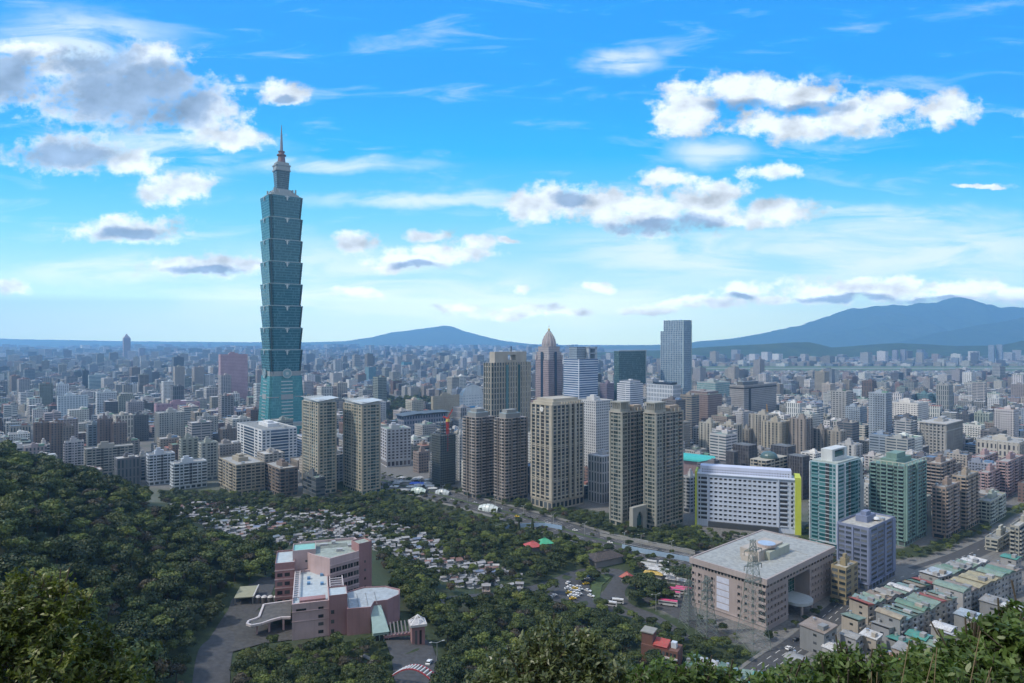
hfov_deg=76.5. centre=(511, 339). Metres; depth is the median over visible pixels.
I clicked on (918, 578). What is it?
terraced house
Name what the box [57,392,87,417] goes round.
building
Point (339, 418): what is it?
city block
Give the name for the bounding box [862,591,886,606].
terraced house
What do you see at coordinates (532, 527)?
conifer tree
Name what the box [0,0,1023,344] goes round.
sky
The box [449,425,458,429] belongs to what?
city block
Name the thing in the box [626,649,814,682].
bush
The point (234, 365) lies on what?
building
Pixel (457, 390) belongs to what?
city block
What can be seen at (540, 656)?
bush
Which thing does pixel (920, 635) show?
terraced house
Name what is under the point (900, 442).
city block
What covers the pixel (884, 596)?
terraced house
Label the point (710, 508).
window
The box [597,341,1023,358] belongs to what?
hills
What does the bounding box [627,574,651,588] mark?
broadleaf tree
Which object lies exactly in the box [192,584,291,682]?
driveway
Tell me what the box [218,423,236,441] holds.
building
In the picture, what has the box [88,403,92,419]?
city block
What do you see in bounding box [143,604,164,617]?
broadleaf tree
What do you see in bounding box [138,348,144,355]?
building
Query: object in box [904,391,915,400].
building
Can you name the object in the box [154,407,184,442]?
building
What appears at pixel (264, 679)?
broadleaf tree
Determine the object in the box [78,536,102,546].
broadleaf tree
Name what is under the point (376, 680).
broadleaf tree
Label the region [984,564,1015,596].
terraced house
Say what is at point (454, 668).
broadleaf tree
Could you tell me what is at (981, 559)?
terraced house
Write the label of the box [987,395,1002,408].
building
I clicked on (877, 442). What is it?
city block
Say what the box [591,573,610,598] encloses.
lawn
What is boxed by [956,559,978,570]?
terraced house
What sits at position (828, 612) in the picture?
road
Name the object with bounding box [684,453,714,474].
sports hall
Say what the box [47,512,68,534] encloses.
broadleaf tree
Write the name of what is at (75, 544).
broadleaf tree
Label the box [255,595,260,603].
water tank
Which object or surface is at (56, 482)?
broadleaf tree
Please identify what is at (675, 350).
building
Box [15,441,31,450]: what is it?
apartment block
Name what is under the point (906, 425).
city block
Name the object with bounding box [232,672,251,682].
broadleaf tree
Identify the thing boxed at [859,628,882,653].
terraced house
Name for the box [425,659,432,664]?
parked car
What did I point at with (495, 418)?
window
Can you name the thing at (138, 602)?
broadleaf tree
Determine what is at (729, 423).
condominium block
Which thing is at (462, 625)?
broadleaf tree
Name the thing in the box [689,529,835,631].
office block
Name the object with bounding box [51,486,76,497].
broadleaf tree
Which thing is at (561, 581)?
road
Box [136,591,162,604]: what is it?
broadleaf tree
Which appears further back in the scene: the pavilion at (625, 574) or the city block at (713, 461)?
the city block at (713, 461)
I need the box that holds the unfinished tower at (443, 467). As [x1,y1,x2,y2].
[429,421,457,486]
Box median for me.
[381,479,643,548]
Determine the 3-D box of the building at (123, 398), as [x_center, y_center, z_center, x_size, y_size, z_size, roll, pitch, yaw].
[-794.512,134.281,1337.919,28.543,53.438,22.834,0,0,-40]
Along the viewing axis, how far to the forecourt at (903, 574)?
445.26 m
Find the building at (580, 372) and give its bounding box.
[563,347,597,398]
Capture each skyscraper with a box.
[258,125,303,421]
[535,329,562,398]
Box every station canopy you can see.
[410,487,427,494]
[435,489,450,495]
[477,503,499,512]
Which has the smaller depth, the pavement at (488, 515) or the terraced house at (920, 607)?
the terraced house at (920, 607)
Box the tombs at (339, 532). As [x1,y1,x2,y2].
[170,501,520,590]
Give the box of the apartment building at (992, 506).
[978,489,1006,525]
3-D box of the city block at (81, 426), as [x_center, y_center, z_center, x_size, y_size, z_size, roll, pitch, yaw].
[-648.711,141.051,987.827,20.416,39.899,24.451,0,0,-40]
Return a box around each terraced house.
[685,654,703,668]
[708,659,718,665]
[716,661,728,681]
[737,669,754,680]
[783,650,809,669]
[799,616,837,654]
[821,639,845,652]
[839,629,863,653]
[840,610,866,633]
[849,595,874,624]
[852,592,880,619]
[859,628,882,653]
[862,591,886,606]
[866,589,892,605]
[870,618,894,643]
[875,587,898,603]
[875,606,906,636]
[880,587,903,598]
[882,606,913,629]
[883,603,919,629]
[884,584,908,597]
[885,632,911,652]
[887,582,914,594]
[891,640,913,654]
[894,597,930,633]
[895,603,924,631]
[897,582,920,592]
[902,580,925,591]
[903,596,936,632]
[905,627,932,645]
[908,579,930,591]
[908,592,941,620]
[911,575,932,589]
[918,591,947,622]
[919,568,944,581]
[921,592,952,624]
[921,635,937,651]
[925,566,952,579]
[928,588,957,622]
[929,619,958,638]
[932,579,971,609]
[934,564,959,576]
[941,563,964,574]
[943,630,961,640]
[944,579,979,611]
[945,560,971,572]
[950,576,986,609]
[953,607,982,630]
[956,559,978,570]
[958,573,994,594]
[961,556,984,566]
[966,570,1001,596]
[968,554,989,565]
[975,566,1008,598]
[978,593,1007,615]
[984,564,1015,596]
[988,560,1022,593]
[1000,553,1021,568]
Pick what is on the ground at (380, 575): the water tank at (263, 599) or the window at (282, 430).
the water tank at (263, 599)
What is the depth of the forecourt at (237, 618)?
292.23 m
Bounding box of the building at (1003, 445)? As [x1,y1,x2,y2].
[976,434,1023,458]
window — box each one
[267,429,295,455]
[271,429,288,432]
[271,432,288,434]
[271,435,288,437]
[271,438,288,440]
[271,440,288,443]
[271,443,288,446]
[303,401,334,488]
[345,403,378,488]
[419,630,421,643]
[469,417,493,492]
[495,418,525,496]
[554,404,581,499]
[611,411,640,520]
[645,412,677,523]
[692,561,829,597]
[710,508,775,524]
[811,460,859,541]
[871,462,921,538]
[934,533,943,537]
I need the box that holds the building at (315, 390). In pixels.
[313,384,336,398]
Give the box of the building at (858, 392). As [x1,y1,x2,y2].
[853,388,861,396]
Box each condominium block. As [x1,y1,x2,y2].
[699,418,720,452]
[719,419,742,442]
[743,424,752,443]
[749,409,778,445]
[762,416,789,447]
[790,413,812,453]
[813,423,828,451]
[827,425,846,446]
[838,438,862,457]
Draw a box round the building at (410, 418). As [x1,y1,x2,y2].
[395,410,450,435]
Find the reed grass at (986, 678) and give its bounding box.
[952,664,1002,682]
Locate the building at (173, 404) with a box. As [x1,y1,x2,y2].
[154,400,199,411]
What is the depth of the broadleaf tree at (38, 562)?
240.62 m
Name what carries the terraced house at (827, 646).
on the ground at (380, 575)
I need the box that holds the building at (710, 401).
[690,389,721,421]
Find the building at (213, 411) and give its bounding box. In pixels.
[205,406,252,414]
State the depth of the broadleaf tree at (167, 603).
279.65 m
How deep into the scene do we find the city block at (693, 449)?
874.33 m
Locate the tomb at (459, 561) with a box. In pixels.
[455,558,462,565]
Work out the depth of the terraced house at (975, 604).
382.56 m
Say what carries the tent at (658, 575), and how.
on the ground at (380, 575)
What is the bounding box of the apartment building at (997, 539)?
[984,524,1009,551]
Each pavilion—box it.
[524,541,540,554]
[539,537,552,552]
[587,549,623,567]
[619,571,633,583]
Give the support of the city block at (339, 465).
on the ground at (380, 575)
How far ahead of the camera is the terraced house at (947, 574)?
417.02 m
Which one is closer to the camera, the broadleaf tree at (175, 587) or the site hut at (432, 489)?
the broadleaf tree at (175, 587)
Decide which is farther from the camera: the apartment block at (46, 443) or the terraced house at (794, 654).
the apartment block at (46, 443)
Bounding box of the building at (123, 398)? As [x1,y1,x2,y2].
[117,392,134,413]
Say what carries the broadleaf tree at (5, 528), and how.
on the ground at (380, 575)
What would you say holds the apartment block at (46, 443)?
on the ground at (380, 575)
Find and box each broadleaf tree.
[0,440,16,446]
[0,447,8,457]
[0,471,6,487]
[0,485,17,496]
[0,500,21,511]
[0,509,28,521]
[0,517,20,538]
[0,523,12,538]
[0,553,27,580]
[1,571,40,592]
[2,536,30,549]
[3,544,29,555]
[4,490,34,500]
[5,471,31,482]
[6,479,17,484]
[8,589,34,598]
[13,499,38,509]
[17,504,35,516]
[20,481,52,498]
[20,555,50,571]
[26,503,42,514]
[28,514,52,531]
[28,540,59,556]
[30,491,43,501]
[35,476,62,498]
[35,566,67,582]
[38,499,68,528]
[38,534,71,563]
[41,496,66,503]
[42,470,65,479]
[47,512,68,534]
[49,478,72,491]
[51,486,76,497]
[52,462,76,477]
[58,544,98,563]
[58,563,74,573]
[64,507,76,523]
[64,559,92,585]
[65,532,87,542]
[66,465,90,475]
[67,503,101,519]
[68,518,91,532]
[68,542,81,546]
[70,564,104,582]
[71,587,99,602]
[76,528,102,538]
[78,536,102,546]
[79,603,102,623]
[82,569,111,586]
[83,470,102,479]
[83,490,105,499]
[83,497,104,503]
[87,516,111,535]
[91,523,113,537]
[92,584,111,605]
[95,540,121,562]
[100,474,123,494]
[103,549,134,569]
[106,511,130,519]
[108,630,123,635]
[109,518,133,535]
[110,582,122,597]
[111,525,141,536]
[111,571,139,607]
[112,618,146,639]
[119,594,148,611]
[119,616,153,630]
[120,543,136,549]
[120,609,150,621]
[121,548,144,566]
[128,516,145,528]
[132,625,162,642]
[134,554,164,577]
[135,578,158,589]
[136,531,155,549]
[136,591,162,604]
[137,561,164,578]
[141,581,162,592]
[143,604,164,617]
[151,568,183,598]
[152,614,173,627]
[153,575,185,598]
[153,672,163,682]
[154,599,181,613]
[155,623,174,638]
[157,503,183,521]
[158,647,173,662]
[158,656,169,677]
[161,606,194,626]
[164,549,188,561]
[166,663,186,682]
[170,529,192,543]
[174,561,194,570]
[176,566,199,579]
[179,536,203,544]
[179,585,200,600]
[180,598,204,613]
[182,546,198,561]
[187,525,197,531]
[188,554,207,562]
[189,529,198,537]
[189,560,211,585]
[196,571,225,595]
[197,549,216,562]
[197,600,225,621]
[206,531,225,537]
[220,557,247,581]
[230,543,247,557]
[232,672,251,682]
[235,545,251,557]
[241,559,261,581]
[252,536,275,549]
[253,674,270,682]
[255,548,272,557]
[256,555,275,574]
[259,648,281,669]
[275,662,296,678]
[298,662,322,674]
[301,677,319,682]
[328,675,340,682]
[331,641,350,661]
[364,665,386,678]
[365,661,383,668]
[365,676,383,682]
[419,590,439,604]
[429,670,454,682]
[434,623,461,642]
[436,661,464,682]
[445,611,463,622]
[448,641,467,655]
[449,622,467,640]
[456,635,481,651]
[460,612,475,625]
[460,673,491,682]
[469,617,493,628]
[469,624,490,640]
[472,631,490,645]
[475,664,490,677]
[478,650,500,663]
[479,622,501,639]
[486,644,510,659]
[490,641,506,654]
[507,669,516,678]
[599,638,619,652]
[610,631,635,649]
[615,658,636,665]
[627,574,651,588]
[643,649,664,665]
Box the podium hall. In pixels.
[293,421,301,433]
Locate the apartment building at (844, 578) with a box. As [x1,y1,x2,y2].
[830,553,858,604]
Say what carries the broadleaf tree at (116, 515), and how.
on the ground at (380, 575)
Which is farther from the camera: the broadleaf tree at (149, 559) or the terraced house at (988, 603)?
the terraced house at (988, 603)
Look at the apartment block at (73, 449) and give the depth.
806.83 m
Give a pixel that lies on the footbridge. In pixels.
(398, 633)
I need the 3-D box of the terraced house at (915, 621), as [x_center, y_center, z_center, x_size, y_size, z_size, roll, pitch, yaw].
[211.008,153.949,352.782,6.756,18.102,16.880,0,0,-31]
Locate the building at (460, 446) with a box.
[456,429,462,480]
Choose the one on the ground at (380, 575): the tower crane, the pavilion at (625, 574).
the pavilion at (625, 574)
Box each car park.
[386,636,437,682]
[548,576,596,607]
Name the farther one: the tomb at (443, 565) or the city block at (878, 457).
the city block at (878, 457)
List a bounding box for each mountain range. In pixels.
[0,326,588,346]
[584,297,1023,348]
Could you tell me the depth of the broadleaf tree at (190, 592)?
300.00 m
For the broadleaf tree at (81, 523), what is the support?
on the ground at (380, 575)
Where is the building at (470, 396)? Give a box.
[459,385,482,407]
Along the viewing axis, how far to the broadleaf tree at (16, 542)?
250.28 m
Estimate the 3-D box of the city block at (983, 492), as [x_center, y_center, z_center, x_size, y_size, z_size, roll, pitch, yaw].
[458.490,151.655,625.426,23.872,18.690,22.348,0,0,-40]
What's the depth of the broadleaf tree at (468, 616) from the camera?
306.12 m
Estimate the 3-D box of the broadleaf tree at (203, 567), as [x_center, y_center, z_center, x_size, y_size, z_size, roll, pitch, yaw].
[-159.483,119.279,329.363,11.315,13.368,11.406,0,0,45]
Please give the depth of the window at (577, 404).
617.54 m
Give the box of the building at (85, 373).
[82,369,88,389]
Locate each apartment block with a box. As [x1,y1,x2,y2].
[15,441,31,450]
[36,438,49,453]
[63,436,83,465]
[84,441,133,474]
[139,450,145,480]
[146,447,174,485]
[170,455,206,489]
[218,453,264,494]
[265,458,297,495]
[750,451,786,467]
[932,476,960,538]
[972,448,998,461]
[978,463,999,490]
[996,451,1023,497]
[1010,511,1023,558]
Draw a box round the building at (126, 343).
[123,334,130,357]
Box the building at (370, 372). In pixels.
[365,367,375,379]
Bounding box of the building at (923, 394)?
[916,391,932,402]
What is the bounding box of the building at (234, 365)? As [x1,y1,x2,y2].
[218,352,247,400]
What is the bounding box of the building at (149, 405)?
[143,400,153,413]
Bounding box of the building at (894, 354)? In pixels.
[892,350,897,359]
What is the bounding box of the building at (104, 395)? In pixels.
[95,389,116,414]
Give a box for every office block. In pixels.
[237,420,296,462]
[381,422,410,466]
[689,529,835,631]
[695,463,800,534]
[837,509,895,589]
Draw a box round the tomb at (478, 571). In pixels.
[475,569,483,575]
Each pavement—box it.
[381,472,703,552]
[381,486,688,568]
[739,601,830,668]
[778,624,840,674]
[895,527,1009,570]
[980,544,1009,558]
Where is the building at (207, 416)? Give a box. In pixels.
[196,412,217,431]
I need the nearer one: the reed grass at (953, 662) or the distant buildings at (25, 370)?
the reed grass at (953, 662)
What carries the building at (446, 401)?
on the ground at (380, 575)
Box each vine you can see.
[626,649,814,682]
[787,634,903,682]
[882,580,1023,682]
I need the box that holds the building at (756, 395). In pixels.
[729,380,776,411]
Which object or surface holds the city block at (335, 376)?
on the ground at (380, 575)
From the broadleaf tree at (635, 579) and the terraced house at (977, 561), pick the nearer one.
the broadleaf tree at (635, 579)
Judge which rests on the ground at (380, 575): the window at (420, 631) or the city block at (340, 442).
the city block at (340, 442)
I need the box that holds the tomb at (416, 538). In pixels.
[412,537,420,541]
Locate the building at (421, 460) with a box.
[413,446,428,472]
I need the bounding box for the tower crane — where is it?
[443,409,452,450]
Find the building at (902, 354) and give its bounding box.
[900,349,905,360]
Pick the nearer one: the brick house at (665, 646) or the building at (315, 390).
the brick house at (665, 646)
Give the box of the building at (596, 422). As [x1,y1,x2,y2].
[579,394,612,465]
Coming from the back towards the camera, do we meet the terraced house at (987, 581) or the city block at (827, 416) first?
the city block at (827, 416)
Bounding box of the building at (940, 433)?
[919,416,962,453]
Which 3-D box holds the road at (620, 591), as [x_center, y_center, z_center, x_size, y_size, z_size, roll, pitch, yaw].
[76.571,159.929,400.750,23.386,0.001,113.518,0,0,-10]
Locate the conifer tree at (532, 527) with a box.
[530,518,534,530]
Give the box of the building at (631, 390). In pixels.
[617,379,642,406]
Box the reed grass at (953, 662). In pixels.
[911,631,980,682]
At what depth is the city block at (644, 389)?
1326.07 m
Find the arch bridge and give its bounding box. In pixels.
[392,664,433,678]
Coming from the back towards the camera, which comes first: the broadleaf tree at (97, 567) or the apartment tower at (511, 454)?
the apartment tower at (511, 454)
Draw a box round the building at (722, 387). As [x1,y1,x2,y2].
[697,379,729,396]
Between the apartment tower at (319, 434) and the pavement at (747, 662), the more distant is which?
the apartment tower at (319, 434)
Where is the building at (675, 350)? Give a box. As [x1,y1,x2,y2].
[660,320,691,393]
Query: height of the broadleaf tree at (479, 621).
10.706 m
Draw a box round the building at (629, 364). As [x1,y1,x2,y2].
[614,350,645,400]
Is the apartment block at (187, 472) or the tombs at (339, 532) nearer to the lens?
the tombs at (339, 532)
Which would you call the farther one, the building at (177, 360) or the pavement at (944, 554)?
the building at (177, 360)
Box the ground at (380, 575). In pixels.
[0,345,1023,682]
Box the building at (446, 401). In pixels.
[431,392,459,417]
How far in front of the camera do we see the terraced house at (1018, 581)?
412.16 m
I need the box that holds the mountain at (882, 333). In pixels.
[772,323,914,346]
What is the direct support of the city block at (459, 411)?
on the ground at (380, 575)
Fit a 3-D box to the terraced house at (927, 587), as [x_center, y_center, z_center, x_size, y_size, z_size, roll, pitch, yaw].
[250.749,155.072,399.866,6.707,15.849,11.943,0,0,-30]
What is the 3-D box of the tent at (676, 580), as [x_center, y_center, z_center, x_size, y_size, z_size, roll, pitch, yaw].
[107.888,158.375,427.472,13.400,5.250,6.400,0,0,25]
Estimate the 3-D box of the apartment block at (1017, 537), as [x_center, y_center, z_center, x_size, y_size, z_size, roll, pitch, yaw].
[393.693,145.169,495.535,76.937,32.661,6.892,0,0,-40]
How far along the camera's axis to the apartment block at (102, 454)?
766.26 m
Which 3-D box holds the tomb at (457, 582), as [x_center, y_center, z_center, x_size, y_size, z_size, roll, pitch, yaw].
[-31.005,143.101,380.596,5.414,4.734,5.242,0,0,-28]
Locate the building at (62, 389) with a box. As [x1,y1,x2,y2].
[56,381,68,402]
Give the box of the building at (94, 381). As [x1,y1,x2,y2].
[88,373,105,388]
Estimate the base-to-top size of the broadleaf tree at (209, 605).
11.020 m
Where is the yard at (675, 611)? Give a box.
[640,585,742,643]
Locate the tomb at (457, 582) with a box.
[455,579,464,587]
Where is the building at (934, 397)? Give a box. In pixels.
[933,393,953,404]
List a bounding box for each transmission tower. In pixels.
[678,579,699,627]
[695,576,718,637]
[735,539,771,655]
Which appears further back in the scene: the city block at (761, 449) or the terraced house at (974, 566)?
the city block at (761, 449)
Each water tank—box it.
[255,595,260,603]
[261,595,266,603]
[267,595,272,602]
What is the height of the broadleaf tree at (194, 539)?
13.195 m
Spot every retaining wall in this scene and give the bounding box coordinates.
[492,522,561,530]
[622,543,689,561]
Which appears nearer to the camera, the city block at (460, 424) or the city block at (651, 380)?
the city block at (460, 424)
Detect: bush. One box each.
[0,565,155,682]
[455,613,641,682]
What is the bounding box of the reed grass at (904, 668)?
[871,640,933,682]
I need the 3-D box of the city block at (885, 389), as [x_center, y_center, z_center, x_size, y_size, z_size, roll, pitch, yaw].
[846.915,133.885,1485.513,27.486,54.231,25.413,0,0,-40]
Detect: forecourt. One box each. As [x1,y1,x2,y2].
[222,577,291,652]
[880,562,941,585]
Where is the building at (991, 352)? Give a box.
[988,345,994,362]
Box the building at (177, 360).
[172,355,183,380]
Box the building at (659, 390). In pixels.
[646,380,680,401]
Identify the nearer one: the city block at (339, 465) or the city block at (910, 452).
the city block at (339, 465)
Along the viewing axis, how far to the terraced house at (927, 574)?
414.11 m
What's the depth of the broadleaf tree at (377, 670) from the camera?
239.17 m
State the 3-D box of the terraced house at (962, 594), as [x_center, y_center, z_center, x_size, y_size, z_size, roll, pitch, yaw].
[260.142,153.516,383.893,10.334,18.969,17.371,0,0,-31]
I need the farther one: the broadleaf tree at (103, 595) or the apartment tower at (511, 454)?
the apartment tower at (511, 454)
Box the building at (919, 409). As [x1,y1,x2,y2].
[892,398,927,419]
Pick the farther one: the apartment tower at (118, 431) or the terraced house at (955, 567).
the apartment tower at (118, 431)
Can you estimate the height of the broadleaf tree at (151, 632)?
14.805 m
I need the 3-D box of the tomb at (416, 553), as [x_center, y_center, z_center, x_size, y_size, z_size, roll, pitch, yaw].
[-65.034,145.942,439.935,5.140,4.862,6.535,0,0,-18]
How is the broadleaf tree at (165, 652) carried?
on the ground at (380, 575)
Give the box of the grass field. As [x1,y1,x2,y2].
[703,365,1023,371]
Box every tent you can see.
[641,561,658,566]
[643,570,662,578]
[648,566,668,570]
[658,571,675,578]
[665,576,686,585]
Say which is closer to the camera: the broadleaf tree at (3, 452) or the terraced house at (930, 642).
the terraced house at (930, 642)
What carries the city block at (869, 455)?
on the ground at (380, 575)
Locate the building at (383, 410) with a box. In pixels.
[379,400,385,421]
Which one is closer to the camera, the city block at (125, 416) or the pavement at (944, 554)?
the pavement at (944, 554)
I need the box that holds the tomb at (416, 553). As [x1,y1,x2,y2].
[412,551,419,558]
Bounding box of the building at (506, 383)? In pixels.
[483,346,530,430]
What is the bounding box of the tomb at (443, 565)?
[439,561,446,568]
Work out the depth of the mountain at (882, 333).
12078.19 m
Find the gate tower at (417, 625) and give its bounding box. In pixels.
[408,614,426,644]
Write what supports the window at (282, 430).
in the office block at (253, 437)
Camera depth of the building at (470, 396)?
1141.78 m
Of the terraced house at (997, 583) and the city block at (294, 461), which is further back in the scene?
the city block at (294, 461)
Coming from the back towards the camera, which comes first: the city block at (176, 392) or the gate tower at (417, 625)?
the city block at (176, 392)
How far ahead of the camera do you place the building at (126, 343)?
5212.56 m
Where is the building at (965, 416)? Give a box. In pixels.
[956,410,973,422]
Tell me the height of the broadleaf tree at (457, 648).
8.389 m
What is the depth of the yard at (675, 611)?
381.56 m
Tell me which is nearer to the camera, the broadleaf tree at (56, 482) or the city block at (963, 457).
the broadleaf tree at (56, 482)
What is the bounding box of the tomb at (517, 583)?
[515,581,523,589]
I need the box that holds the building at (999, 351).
[996,344,1002,359]
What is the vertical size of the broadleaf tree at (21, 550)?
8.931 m
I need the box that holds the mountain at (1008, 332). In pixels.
[887,318,1023,345]
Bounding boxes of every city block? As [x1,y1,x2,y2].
[0,434,8,439]
[8,430,29,441]
[9,422,30,440]
[24,442,46,453]
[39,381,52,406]
[40,451,57,458]
[43,409,60,420]
[53,415,77,438]
[67,406,88,421]
[78,419,92,431]
[86,420,96,446]
[87,465,102,475]
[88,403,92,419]
[97,411,113,418]
[113,411,132,437]
[114,452,140,484]
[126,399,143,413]
[127,436,139,454]
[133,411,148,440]
[157,433,180,448]
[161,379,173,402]
[169,439,178,460]
[170,384,183,400]
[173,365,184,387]
[180,403,198,425]
[187,418,212,440]
[191,408,210,420]
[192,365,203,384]
[213,430,217,440]
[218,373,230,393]
[218,393,233,420]
[218,439,240,474]
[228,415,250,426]
[234,408,246,415]
[246,406,258,420]
[254,383,260,405]
[257,448,284,461]
[271,416,292,425]
[290,456,301,469]
[297,434,301,456]
[299,457,301,471]
[302,379,312,396]
[317,384,332,395]
[330,371,341,385]
[334,381,346,398]
[337,415,342,428]
[337,449,342,482]
[339,400,344,408]
[339,421,342,433]
[339,439,342,446]
[359,387,371,396]
[373,375,386,415]
[387,418,396,423]
[393,407,410,418]
[405,397,422,410]
[411,435,425,443]
[411,443,420,458]
[415,420,435,435]
[416,440,428,449]
[420,432,435,441]
[423,401,430,409]
[447,375,458,394]
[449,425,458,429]
[452,387,462,394]
[453,404,469,426]
[458,374,465,388]
[459,419,462,430]
[461,460,462,486]
[467,405,482,410]
[528,430,530,462]
[528,463,530,493]
[532,374,534,388]
[583,479,587,498]
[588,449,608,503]
[598,373,601,382]
[643,383,646,396]
[646,377,658,382]
[661,396,685,419]
[680,392,698,439]
[684,420,690,447]
[685,445,706,453]
[693,426,698,445]
[694,451,709,454]
[697,458,725,468]
[710,429,736,461]
[711,412,735,422]
[712,425,736,432]
[717,403,737,414]
[732,408,750,427]
[757,445,770,455]
[776,411,789,419]
[779,403,785,411]
[786,400,804,417]
[797,410,818,426]
[801,448,820,460]
[802,404,823,424]
[805,401,822,407]
[815,370,828,391]
[822,382,834,399]
[824,413,830,419]
[824,417,836,425]
[830,418,842,426]
[831,388,852,418]
[837,418,858,442]
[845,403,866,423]
[859,423,867,437]
[859,436,868,453]
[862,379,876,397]
[863,451,883,465]
[864,477,868,509]
[868,389,891,437]
[869,430,894,453]
[874,387,890,391]
[874,454,885,460]
[885,434,913,453]
[894,413,916,419]
[894,417,916,434]
[899,432,922,451]
[905,449,918,454]
[911,451,937,460]
[917,419,923,434]
[927,494,930,521]
[933,450,950,456]
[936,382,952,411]
[947,449,972,469]
[956,461,960,471]
[963,421,984,440]
[963,433,964,450]
[968,457,995,470]
[974,410,992,423]
[978,487,1005,498]
[980,427,1006,436]
[984,420,993,427]
[994,405,1018,437]
[1018,479,1023,501]
[1021,408,1023,423]
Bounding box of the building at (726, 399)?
[722,394,730,404]
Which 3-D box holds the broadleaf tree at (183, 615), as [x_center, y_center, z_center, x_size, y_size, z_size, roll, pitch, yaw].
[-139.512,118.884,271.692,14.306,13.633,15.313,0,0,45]
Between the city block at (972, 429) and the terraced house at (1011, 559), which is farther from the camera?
the city block at (972, 429)
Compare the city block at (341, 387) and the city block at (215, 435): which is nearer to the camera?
the city block at (215, 435)
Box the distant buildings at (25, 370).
[0,344,1023,473]
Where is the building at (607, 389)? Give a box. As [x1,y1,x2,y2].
[600,380,613,400]
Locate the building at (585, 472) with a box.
[584,465,587,480]
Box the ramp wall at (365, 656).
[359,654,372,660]
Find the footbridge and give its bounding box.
[383,620,410,637]
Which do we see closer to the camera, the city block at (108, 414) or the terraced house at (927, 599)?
the terraced house at (927, 599)
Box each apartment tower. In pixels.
[33,418,49,442]
[49,418,63,458]
[62,421,73,461]
[97,414,112,443]
[111,418,126,443]
[179,433,198,459]
[198,436,217,480]
[301,395,338,493]
[342,397,381,494]
[462,408,494,498]
[494,408,527,501]
[530,396,583,509]
[609,400,643,524]
[643,401,683,529]
[809,445,863,549]
[869,450,926,546]
[927,454,956,511]
[952,466,979,529]
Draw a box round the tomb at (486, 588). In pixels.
[481,583,490,591]
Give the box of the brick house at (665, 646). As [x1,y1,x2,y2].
[640,625,682,669]
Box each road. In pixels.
[381,474,698,566]
[441,568,611,603]
[600,568,689,640]
[600,572,648,622]
[743,603,848,671]
[875,539,991,587]
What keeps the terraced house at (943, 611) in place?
on the ground at (380, 575)
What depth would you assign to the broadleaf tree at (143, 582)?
295.69 m
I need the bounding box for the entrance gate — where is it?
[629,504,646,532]
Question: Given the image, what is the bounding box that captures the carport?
[234,584,258,603]
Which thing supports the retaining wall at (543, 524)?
on the ground at (380, 575)
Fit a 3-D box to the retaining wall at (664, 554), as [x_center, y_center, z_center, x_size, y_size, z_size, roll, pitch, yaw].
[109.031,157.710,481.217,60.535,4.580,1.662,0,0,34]
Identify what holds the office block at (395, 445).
on the ground at (380, 575)
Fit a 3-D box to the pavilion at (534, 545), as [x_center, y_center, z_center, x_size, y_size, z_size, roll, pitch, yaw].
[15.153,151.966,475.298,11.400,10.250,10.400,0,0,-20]
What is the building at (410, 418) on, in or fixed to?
on the ground at (380, 575)
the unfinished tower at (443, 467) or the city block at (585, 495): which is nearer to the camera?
the city block at (585, 495)
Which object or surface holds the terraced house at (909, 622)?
on the ground at (380, 575)
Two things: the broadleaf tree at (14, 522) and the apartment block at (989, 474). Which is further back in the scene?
the apartment block at (989, 474)
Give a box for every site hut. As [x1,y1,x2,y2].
[390,485,397,489]
[402,480,410,484]
[409,482,423,486]
[428,487,436,491]
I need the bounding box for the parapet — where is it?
[600,532,694,554]
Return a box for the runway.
[706,368,1023,368]
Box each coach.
[658,598,677,606]
[661,591,680,597]
[670,586,687,594]
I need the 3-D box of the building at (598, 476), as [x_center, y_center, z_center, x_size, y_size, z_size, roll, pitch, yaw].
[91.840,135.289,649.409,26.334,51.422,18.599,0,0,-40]
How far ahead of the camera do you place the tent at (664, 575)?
435.11 m
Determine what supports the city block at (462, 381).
on the ground at (380, 575)
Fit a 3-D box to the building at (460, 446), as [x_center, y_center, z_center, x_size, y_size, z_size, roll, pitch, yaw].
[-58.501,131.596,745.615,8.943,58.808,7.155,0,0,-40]
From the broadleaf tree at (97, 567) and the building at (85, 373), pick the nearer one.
the broadleaf tree at (97, 567)
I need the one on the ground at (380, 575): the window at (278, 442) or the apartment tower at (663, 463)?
the apartment tower at (663, 463)
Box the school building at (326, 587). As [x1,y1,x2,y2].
[275,537,399,640]

